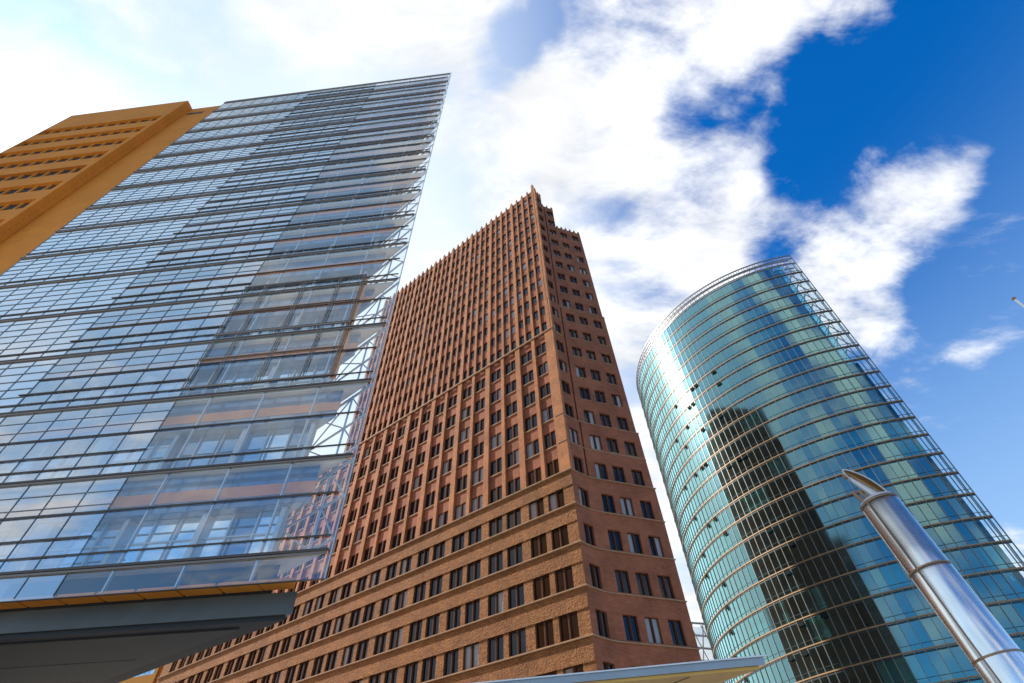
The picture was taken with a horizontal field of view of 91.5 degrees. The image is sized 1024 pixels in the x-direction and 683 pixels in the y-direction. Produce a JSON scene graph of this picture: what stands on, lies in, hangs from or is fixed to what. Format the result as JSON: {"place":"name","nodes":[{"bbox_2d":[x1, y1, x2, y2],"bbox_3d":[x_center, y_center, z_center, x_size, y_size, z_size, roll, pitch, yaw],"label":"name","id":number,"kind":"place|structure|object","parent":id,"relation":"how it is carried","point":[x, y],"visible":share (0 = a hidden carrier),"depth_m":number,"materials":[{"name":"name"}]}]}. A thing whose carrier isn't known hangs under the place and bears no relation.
{"place":"outdoors","nodes":[
{"label":"outdoors","id":0,"kind":"place"},
{"bbox_2d":[157,185,700,682],"bbox_3d":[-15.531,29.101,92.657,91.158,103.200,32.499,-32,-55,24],"label":"brick tower","id":1,"kind":"structure","parent":0,"point":[501,517],"depth_m":63.32,"materials":[{"name":"brown brick"}]},
{"bbox_2d":[374,633,386,654],"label":"window","id":2,"kind":"structure","parent":1,"relation":"in","point":[381,639],"depth_m":56.62,"materials":[{"name":"black glass"}]},
{"bbox_2d":[380,596,392,615],"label":"window","id":3,"kind":"structure","parent":1,"relation":"in","point":[386,604],"depth_m":59.64,"materials":[{"name":"grey glass"}]},
{"bbox_2d":[390,627,402,649],"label":"window","id":4,"kind":"structure","parent":1,"relation":"in","point":[396,637],"depth_m":55.58,"materials":[{"name":"grey glass"}]},
{"bbox_2d":[392,533,401,548],"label":"window","id":5,"kind":"structure","parent":1,"relation":"in","point":[397,539],"depth_m":65.90,"materials":[{"name":"black glass"}]},
{"bbox_2d":[395,590,407,610],"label":"window","id":6,"kind":"structure","parent":1,"relation":"in","point":[401,597],"depth_m":58.57,"materials":[{"name":"grey glass"}]},
{"bbox_2d":[400,556,411,574],"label":"window","id":7,"kind":"structure","parent":1,"relation":"in","point":[406,563],"depth_m":61.61,"materials":[{"name":"grey glass"}]},
{"bbox_2d":[406,526,415,541],"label":"window","id":8,"kind":"structure","parent":1,"relation":"in","point":[411,532],"depth_m":64.77,"materials":[{"name":"black glass"}]},
{"bbox_2d":[410,499,419,515],"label":"window","id":9,"kind":"structure","parent":1,"relation":"in","point":[414,505],"depth_m":67.66,"materials":[{"name":"black glass"}]},
{"bbox_2d":[409,620,421,642],"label":"window","id":10,"kind":"structure","parent":1,"relation":"in","point":[415,633],"depth_m":54.29,"materials":[{"name":"grey glass"}]},
{"bbox_2d":[414,583,425,602],"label":"window","id":11,"kind":"structure","parent":1,"relation":"in","point":[420,590],"depth_m":57.31,"materials":[{"name":"grey glass"}]},
{"bbox_2d":[418,548,429,566],"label":"window","id":12,"kind":"structure","parent":1,"relation":"in","point":[424,555],"depth_m":60.33,"materials":[{"name":"grey glass"}]},
{"bbox_2d":[422,518,432,534],"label":"window","id":13,"kind":"structure","parent":1,"relation":"in","point":[427,526],"depth_m":63.57,"materials":[{"name":"black glass"}]},
{"bbox_2d":[425,491,434,507],"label":"window","id":14,"kind":"structure","parent":1,"relation":"in","point":[430,498],"depth_m":66.40,"materials":[{"name":"black glass"}]},
{"bbox_2d":[426,614,439,636],"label":"window","id":15,"kind":"structure","parent":1,"relation":"in","point":[433,622],"depth_m":53.24,"materials":[{"name":"grey glass"}]},
{"bbox_2d":[428,466,437,481],"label":"window","id":16,"kind":"structure","parent":1,"relation":"in","point":[433,472],"depth_m":69.35,"materials":[{"name":"black glass"}]},
{"bbox_2d":[430,576,442,596],"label":"window","id":17,"kind":"structure","parent":1,"relation":"in","point":[436,584],"depth_m":56.26,"materials":[{"name":"grey glass"}]},
{"bbox_2d":[433,542,444,560],"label":"window","id":18,"kind":"structure","parent":1,"relation":"in","point":[439,550],"depth_m":59.29,"materials":[{"name":"grey glass"}]},
{"bbox_2d":[437,511,447,527],"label":"window","id":19,"kind":"structure","parent":1,"relation":"in","point":[443,518],"depth_m":62.50,"materials":[{"name":"grey glass"}]},
{"bbox_2d":[440,484,449,500],"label":"window","id":20,"kind":"structure","parent":1,"relation":"in","point":[445,491],"depth_m":65.26,"materials":[{"name":"black glass"}]},
{"bbox_2d":[442,459,451,474],"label":"window","id":21,"kind":"structure","parent":1,"relation":"in","point":[447,466],"depth_m":68.23,"materials":[{"name":"grey glass"}]},
{"bbox_2d":[445,436,453,450],"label":"window","id":22,"kind":"structure","parent":1,"relation":"in","point":[449,442],"depth_m":71.12,"materials":[{"name":"black glass"}]},
{"bbox_2d":[447,606,460,629],"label":"window","id":23,"kind":"structure","parent":1,"relation":"in","point":[454,614],"depth_m":51.97,"materials":[{"name":"grey glass"}]},
{"bbox_2d":[450,568,462,589],"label":"window","id":24,"kind":"structure","parent":1,"relation":"in","point":[456,576],"depth_m":55.00,"materials":[{"name":"grey glass"}]},
{"bbox_2d":[452,533,464,552],"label":"window","id":25,"kind":"structure","parent":1,"relation":"in","point":[458,541],"depth_m":58.03,"materials":[{"name":"grey glass"}]},
{"bbox_2d":[455,503,465,519],"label":"window","id":26,"kind":"structure","parent":1,"relation":"in","point":[460,512],"depth_m":61.23,"materials":[{"name":"grey glass"}]},
{"bbox_2d":[457,475,466,492],"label":"window","id":27,"kind":"structure","parent":1,"relation":"in","point":[462,482],"depth_m":64.09,"materials":[{"name":"black glass"}]},
{"bbox_2d":[458,450,468,466],"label":"window","id":28,"kind":"structure","parent":1,"relation":"in","point":[463,457],"depth_m":67.01,"materials":[{"name":"black glass"}]},
{"bbox_2d":[460,427,469,441],"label":"window","id":29,"kind":"structure","parent":1,"relation":"in","point":[464,435],"depth_m":69.97,"materials":[{"name":"grey glass"}]},
{"bbox_2d":[461,406,470,420],"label":"window","id":30,"kind":"structure","parent":1,"relation":"in","point":[466,412],"depth_m":72.86,"materials":[{"name":"grey glass"}]},
{"bbox_2d":[464,643,478,669],"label":"window","id":31,"kind":"structure","parent":1,"relation":"in","point":[471,652],"depth_m":47.94,"materials":[{"name":"grey glass"}]},
{"bbox_2d":[466,599,479,623],"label":"window","id":32,"kind":"structure","parent":1,"relation":"in","point":[472,609],"depth_m":50.93,"materials":[{"name":"grey glass"}]},
{"bbox_2d":[468,561,480,582],"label":"window","id":33,"kind":"structure","parent":1,"relation":"in","point":[473,569],"depth_m":53.93,"materials":[{"name":"grey glass"}]},
{"bbox_2d":[469,526,480,545],"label":"window","id":34,"kind":"structure","parent":1,"relation":"in","point":[475,534],"depth_m":56.97,"materials":[{"name":"grey glass"}]},
{"bbox_2d":[471,495,482,512],"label":"window","id":35,"kind":"structure","parent":1,"relation":"in","point":[477,503],"depth_m":60.12,"materials":[{"name":"grey glass"}]},
{"bbox_2d":[473,467,482,484],"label":"window","id":36,"kind":"structure","parent":1,"relation":"in","point":[478,474],"depth_m":63.00,"materials":[{"name":"grey glass"}]},
{"bbox_2d":[474,442,483,457],"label":"window","id":37,"kind":"structure","parent":1,"relation":"in","point":[478,449],"depth_m":65.90,"materials":[{"name":"black glass"}]},
{"bbox_2d":[475,419,483,433],"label":"window","id":38,"kind":"structure","parent":1,"relation":"in","point":[479,426],"depth_m":68.82,"materials":[{"name":"black glass"}]},
{"bbox_2d":[475,398,484,412],"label":"window","id":39,"kind":"structure","parent":1,"relation":"in","point":[480,404],"depth_m":71.71,"materials":[{"name":"black glass"}]},
{"bbox_2d":[488,635,503,662],"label":"window","id":40,"kind":"structure","parent":1,"relation":"in","point":[496,648],"depth_m":46.63,"materials":[{"name":"grey glass"}]},
{"bbox_2d":[489,591,502,615],"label":"window","id":41,"kind":"structure","parent":1,"relation":"in","point":[495,600],"depth_m":49.65,"materials":[{"name":"grey glass"}]},
{"bbox_2d":[489,552,502,574],"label":"window","id":42,"kind":"structure","parent":1,"relation":"in","point":[495,561],"depth_m":52.67,"materials":[{"name":"grey glass"}]},
{"bbox_2d":[490,486,501,503],"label":"window","id":43,"kind":"structure","parent":1,"relation":"in","point":[495,494],"depth_m":58.93,"materials":[{"name":"grey glass"}]},
{"bbox_2d":[490,517,501,536],"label":"window","id":44,"kind":"structure","parent":1,"relation":"in","point":[495,525],"depth_m":55.70,"materials":[{"name":"grey glass"}]},
{"bbox_2d":[491,433,500,449],"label":"window","id":45,"kind":"structure","parent":1,"relation":"in","point":[495,440],"depth_m":64.69,"materials":[{"name":"grey glass"}]},
{"bbox_2d":[491,410,500,425],"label":"window","id":46,"kind":"structure","parent":1,"relation":"in","point":[495,417],"depth_m":67.61,"materials":[{"name":"black glass"}]},
{"bbox_2d":[491,388,500,403],"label":"window","id":47,"kind":"structure","parent":1,"relation":"in","point":[496,395],"depth_m":70.53,"materials":[{"name":"grey glass"}]},
{"bbox_2d":[491,369,500,382],"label":"window","id":48,"kind":"structure","parent":1,"relation":"in","point":[496,375],"depth_m":73.43,"materials":[{"name":"black glass"}]},
{"bbox_2d":[491,457,501,475],"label":"window","id":49,"kind":"structure","parent":1,"relation":"in","point":[496,466],"depth_m":61.77,"materials":[{"name":"grey glass"}]},
{"bbox_2d":[506,380,515,394],"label":"window","id":50,"kind":"structure","parent":1,"relation":"in","point":[510,387],"depth_m":69.43,"materials":[{"name":"clear glass"}]},
{"bbox_2d":[506,360,515,374],"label":"window","id":51,"kind":"structure","parent":1,"relation":"in","point":[510,367],"depth_m":72.33,"materials":[{"name":"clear glass"}]},
{"bbox_2d":[506,401,516,416],"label":"window","id":52,"kind":"structure","parent":1,"relation":"in","point":[511,409],"depth_m":66.50,"materials":[{"name":"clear glass"}]},
{"bbox_2d":[507,424,517,440],"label":"window","id":53,"kind":"structure","parent":1,"relation":"in","point":[512,432],"depth_m":63.58,"materials":[{"name":"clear glass"}]},
{"bbox_2d":[507,449,518,467],"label":"window","id":54,"kind":"structure","parent":1,"relation":"in","point":[513,457],"depth_m":60.71,"materials":[{"name":"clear glass"}]},
{"bbox_2d":[508,477,519,495],"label":"window","id":55,"kind":"structure","parent":1,"relation":"in","point":[514,485],"depth_m":57.84,"materials":[{"name":"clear glass"}]},
{"bbox_2d":[508,508,520,528],"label":"window","id":56,"kind":"structure","parent":1,"relation":"in","point":[514,518],"depth_m":54.63,"materials":[{"name":"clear glass"}]},
{"bbox_2d":[508,544,522,566],"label":"window","id":57,"kind":"structure","parent":1,"relation":"in","point":[515,553],"depth_m":51.60,"materials":[{"name":"clear glass"}]},
{"bbox_2d":[509,583,523,608],"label":"window","id":58,"kind":"structure","parent":1,"relation":"in","point":[516,594],"depth_m":48.61,"materials":[{"name":"clear glass"}]},
{"bbox_2d":[510,628,525,656],"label":"window","id":59,"kind":"structure","parent":1,"relation":"in","point":[517,638],"depth_m":45.59,"materials":[{"name":"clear glass"}]},
{"bbox_2d":[521,350,531,364],"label":"window","id":60,"kind":"structure","parent":1,"relation":"in","point":[526,357],"depth_m":71.07,"materials":[{"name":"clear glass"}]},
{"bbox_2d":[523,370,533,384],"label":"window","id":61,"kind":"structure","parent":1,"relation":"in","point":[528,377],"depth_m":68.19,"materials":[{"name":"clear glass"}]},
{"bbox_2d":[524,391,535,407],"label":"window","id":62,"kind":"structure","parent":1,"relation":"in","point":[529,399],"depth_m":65.25,"materials":[{"name":"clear glass"}]},
{"bbox_2d":[525,414,536,431],"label":"window","id":63,"kind":"structure","parent":1,"relation":"in","point":[531,422],"depth_m":62.37,"materials":[{"name":"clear glass"}]},
{"bbox_2d":[526,439,539,457],"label":"window","id":64,"kind":"structure","parent":1,"relation":"in","point":[533,447],"depth_m":59.42,"materials":[{"name":"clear glass"}]},
{"bbox_2d":[528,467,541,485],"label":"window","id":65,"kind":"structure","parent":1,"relation":"in","point":[534,476],"depth_m":56.60,"materials":[{"name":"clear glass"}]},
{"bbox_2d":[529,499,543,519],"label":"window","id":66,"kind":"structure","parent":1,"relation":"in","point":[536,508],"depth_m":53.37,"materials":[{"name":"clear glass"}]},
{"bbox_2d":[531,534,546,557],"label":"window","id":67,"kind":"structure","parent":1,"relation":"in","point":[539,545],"depth_m":50.31,"materials":[{"name":"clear glass"}]},
{"bbox_2d":[536,343,545,355],"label":"window","id":68,"kind":"structure","parent":1,"relation":"in","point":[541,349],"depth_m":70.02,"materials":[{"name":"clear glass"}]},
{"bbox_2d":[534,574,550,599],"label":"window","id":69,"kind":"structure","parent":1,"relation":"in","point":[541,585],"depth_m":47.33,"materials":[{"name":"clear glass"}]},
{"bbox_2d":[538,362,547,375],"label":"window","id":70,"kind":"structure","parent":1,"relation":"in","point":[543,368],"depth_m":67.15,"materials":[{"name":"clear glass"}]},
{"bbox_2d":[536,620,553,648],"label":"window","id":71,"kind":"structure","parent":1,"relation":"in","point":[545,633],"depth_m":44.35,"materials":[{"name":"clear glass"}]},
{"bbox_2d":[540,382,550,398],"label":"window","id":72,"kind":"structure","parent":1,"relation":"in","point":[545,390],"depth_m":64.22,"materials":[{"name":"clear glass"}]},
{"bbox_2d":[542,406,553,422],"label":"window","id":73,"kind":"structure","parent":1,"relation":"in","point":[548,412],"depth_m":61.28,"materials":[{"name":"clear glass"}]},
{"bbox_2d":[545,431,555,448],"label":"window","id":74,"kind":"structure","parent":1,"relation":"in","point":[550,439],"depth_m":58.42,"materials":[{"name":"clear glass"}]},
{"bbox_2d":[547,459,558,476],"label":"window","id":75,"kind":"structure","parent":1,"relation":"in","point":[553,467],"depth_m":55.53,"materials":[{"name":"clear glass"}]},
{"bbox_2d":[549,490,564,510],"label":"window","id":76,"kind":"structure","parent":1,"relation":"in","point":[556,500],"depth_m":52.31,"materials":[{"name":"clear glass"}]},
{"bbox_2d":[552,526,568,549],"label":"window","id":77,"kind":"structure","parent":1,"relation":"in","point":[560,538],"depth_m":49.28,"materials":[{"name":"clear glass"}]},
{"bbox_2d":[555,566,573,592],"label":"window","id":78,"kind":"structure","parent":1,"relation":"in","point":[564,577],"depth_m":46.28,"materials":[{"name":"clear glass"}]},
{"bbox_2d":[559,612,579,641],"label":"window","id":79,"kind":"structure","parent":1,"relation":"in","point":[569,627],"depth_m":43.27,"materials":[{"name":"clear glass"}]},
{"bbox_2d":[569,428,578,444],"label":"window","id":80,"kind":"structure","parent":1,"relation":"in","point":[573,434],"depth_m":58.09,"materials":[{"name":"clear glass"}]},
{"bbox_2d":[573,456,582,472],"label":"window","id":81,"kind":"structure","parent":1,"relation":"in","point":[577,462],"depth_m":55.17,"materials":[{"name":"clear glass"}]},
{"bbox_2d":[578,487,588,507],"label":"window","id":82,"kind":"structure","parent":1,"relation":"in","point":[582,493],"depth_m":52.11,"materials":[{"name":"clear glass"}]},
{"bbox_2d":[584,524,594,545],"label":"window","id":83,"kind":"structure","parent":1,"relation":"in","point":[588,531],"depth_m":49.07,"materials":[{"name":"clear glass"}]},
{"bbox_2d":[589,564,600,588],"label":"window","id":84,"kind":"structure","parent":1,"relation":"in","point":[594,572],"depth_m":46.09,"materials":[{"name":"clear glass"}]},
{"bbox_2d":[589,435,601,449],"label":"window","id":85,"kind":"structure","parent":1,"relation":"in","point":[595,441],"depth_m":58.97,"materials":[{"name":"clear glass"}]},
{"bbox_2d":[595,463,607,479],"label":"window","id":86,"kind":"structure","parent":1,"relation":"in","point":[601,473],"depth_m":56.02,"materials":[{"name":"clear glass"}]},
{"bbox_2d":[595,610,608,637],"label":"window","id":87,"kind":"structure","parent":1,"relation":"in","point":[601,619],"depth_m":43.10,"materials":[{"name":"clear glass"}]},
{"bbox_2d":[601,494,614,512],"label":"window","id":88,"kind":"structure","parent":1,"relation":"in","point":[608,504],"depth_m":52.98,"materials":[{"name":"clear glass"}]},
{"bbox_2d":[608,530,622,550],"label":"window","id":89,"kind":"structure","parent":1,"relation":"in","point":[614,536],"depth_m":49.97,"materials":[{"name":"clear glass"}]},
{"bbox_2d":[612,466,624,482],"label":"window","id":90,"kind":"structure","parent":1,"relation":"in","point":[618,472],"depth_m":56.55,"materials":[{"name":"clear glass"}]},
{"bbox_2d":[615,570,630,592],"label":"window","id":91,"kind":"structure","parent":1,"relation":"in","point":[623,586],"depth_m":47.00,"materials":[{"name":"clear glass"}]},
{"bbox_2d":[620,498,633,515],"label":"window","id":92,"kind":"structure","parent":1,"relation":"in","point":[626,504],"depth_m":53.50,"materials":[{"name":"clear glass"}]},
{"bbox_2d":[622,615,639,641],"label":"window","id":93,"kind":"structure","parent":1,"relation":"in","point":[630,624],"depth_m":44.01,"materials":[{"name":"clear glass"}]},
{"bbox_2d":[627,533,641,553],"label":"window","id":94,"kind":"structure","parent":1,"relation":"in","point":[634,542],"depth_m":50.49,"materials":[{"name":"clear glass"}]},
{"bbox_2d":[631,470,643,485],"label":"window","id":95,"kind":"structure","parent":1,"relation":"in","point":[637,476],"depth_m":57.09,"materials":[{"name":"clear glass"}]},
{"bbox_2d":[635,573,651,595],"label":"window","id":96,"kind":"structure","parent":1,"relation":"in","point":[642,579],"depth_m":47.47,"materials":[{"name":"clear glass"}]},
{"bbox_2d":[640,501,653,518],"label":"window","id":97,"kind":"structure","parent":1,"relation":"in","point":[645,506],"depth_m":54.07,"materials":[{"name":"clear glass"}]},
{"bbox_2d":[644,617,661,643],"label":"window","id":98,"kind":"structure","parent":1,"relation":"in","point":[653,631],"depth_m":44.51,"materials":[{"name":"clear glass"}]},
{"bbox_2d":[648,536,663,556],"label":"window","id":99,"kind":"structure","parent":1,"relation":"in","point":[655,545],"depth_m":51.04,"materials":[{"name":"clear glass"}]},
{"bbox_2d":[657,575,673,597],"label":"window","id":100,"kind":"structure","parent":1,"relation":"in","point":[664,582],"depth_m":48.03,"materials":[{"name":"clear glass"}]},
{"bbox_2d":[668,620,685,645],"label":"window","id":101,"kind":"structure","parent":1,"relation":"in","point":[677,635],"depth_m":45.05,"materials":[{"name":"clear glass"}]},
{"bbox_2d":[0,0,1023,659],"label":"sky","id":102,"kind":"structure","parent":0,"point":[877,146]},
{"bbox_2d":[691,622,710,660],"bbox_3d":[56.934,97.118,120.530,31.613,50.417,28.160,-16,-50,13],"label":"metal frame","id":103,"kind":"structure","parent":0,"point":[702,635],"depth_m":132.60,"materials":[{"name":"silver metal"}]},
{"bbox_2d":[842,469,1023,682],"bbox_3d":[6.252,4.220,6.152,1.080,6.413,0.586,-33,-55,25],"label":"light column","id":104,"kind":"structure","parent":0,"point":[991,649],"depth_m":6.92,"materials":[{"name":"silver metal"}]},
{"bbox_2d":[1011,297,1023,307],"bbox_3d":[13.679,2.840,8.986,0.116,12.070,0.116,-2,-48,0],"label":"flag pole","id":105,"kind":"object","parent":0,"point":[1017,301],"visible":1,"depth_m":13.32,"materials":[{"name":"white metal"}]},
{"bbox_3d":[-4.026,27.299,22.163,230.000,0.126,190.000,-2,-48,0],"label":"pavement","id":106,"kind":"structure","parent":0,"visible":0},
{"bbox_2d":[0,101,219,274],"bbox_3d":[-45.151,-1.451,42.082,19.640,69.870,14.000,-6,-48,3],"label":"terracotta tower","id":107,"kind":"structure","parent":106,"relation":"on","point":[58,176],"depth_m":50.11,"materials":[{"name":"orange"}]},
{"bbox_2d":[119,665,164,682],"bbox_3d":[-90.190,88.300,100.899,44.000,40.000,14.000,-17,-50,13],"label":"ochre block","id":108,"kind":"structure","parent":106,"relation":"on","point":[151,676],"depth_m":102.54,"materials":[{"name":"orange"}]},
{"bbox_2d":[0,73,450,682],"bbox_3d":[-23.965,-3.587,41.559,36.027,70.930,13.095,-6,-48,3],"label":"glass office building","id":109,"kind":"structure","parent":106,"relation":"on","point":[182,337],"depth_m":25.57,"materials":[{"name":"glass"}]},
{"bbox_2d":[475,654,766,682],"bbox_3d":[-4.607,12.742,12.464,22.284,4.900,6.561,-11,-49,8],"label":"entrance canopy","id":110,"kind":"object","parent":106,"relation":"on","point":[715,671],"visible":1,"depth_m":10.92,"materials":[{"name":"grey metal"}]},
{"bbox_2d":[636,255,1023,682],"bbox_3d":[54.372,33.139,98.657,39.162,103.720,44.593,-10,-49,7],"label":"curved glass tower","id":111,"kind":"structure","parent":106,"relation":"on","point":[766,411],"depth_m":86.80,"materials":[{"name":"teal glass"}]}
]}

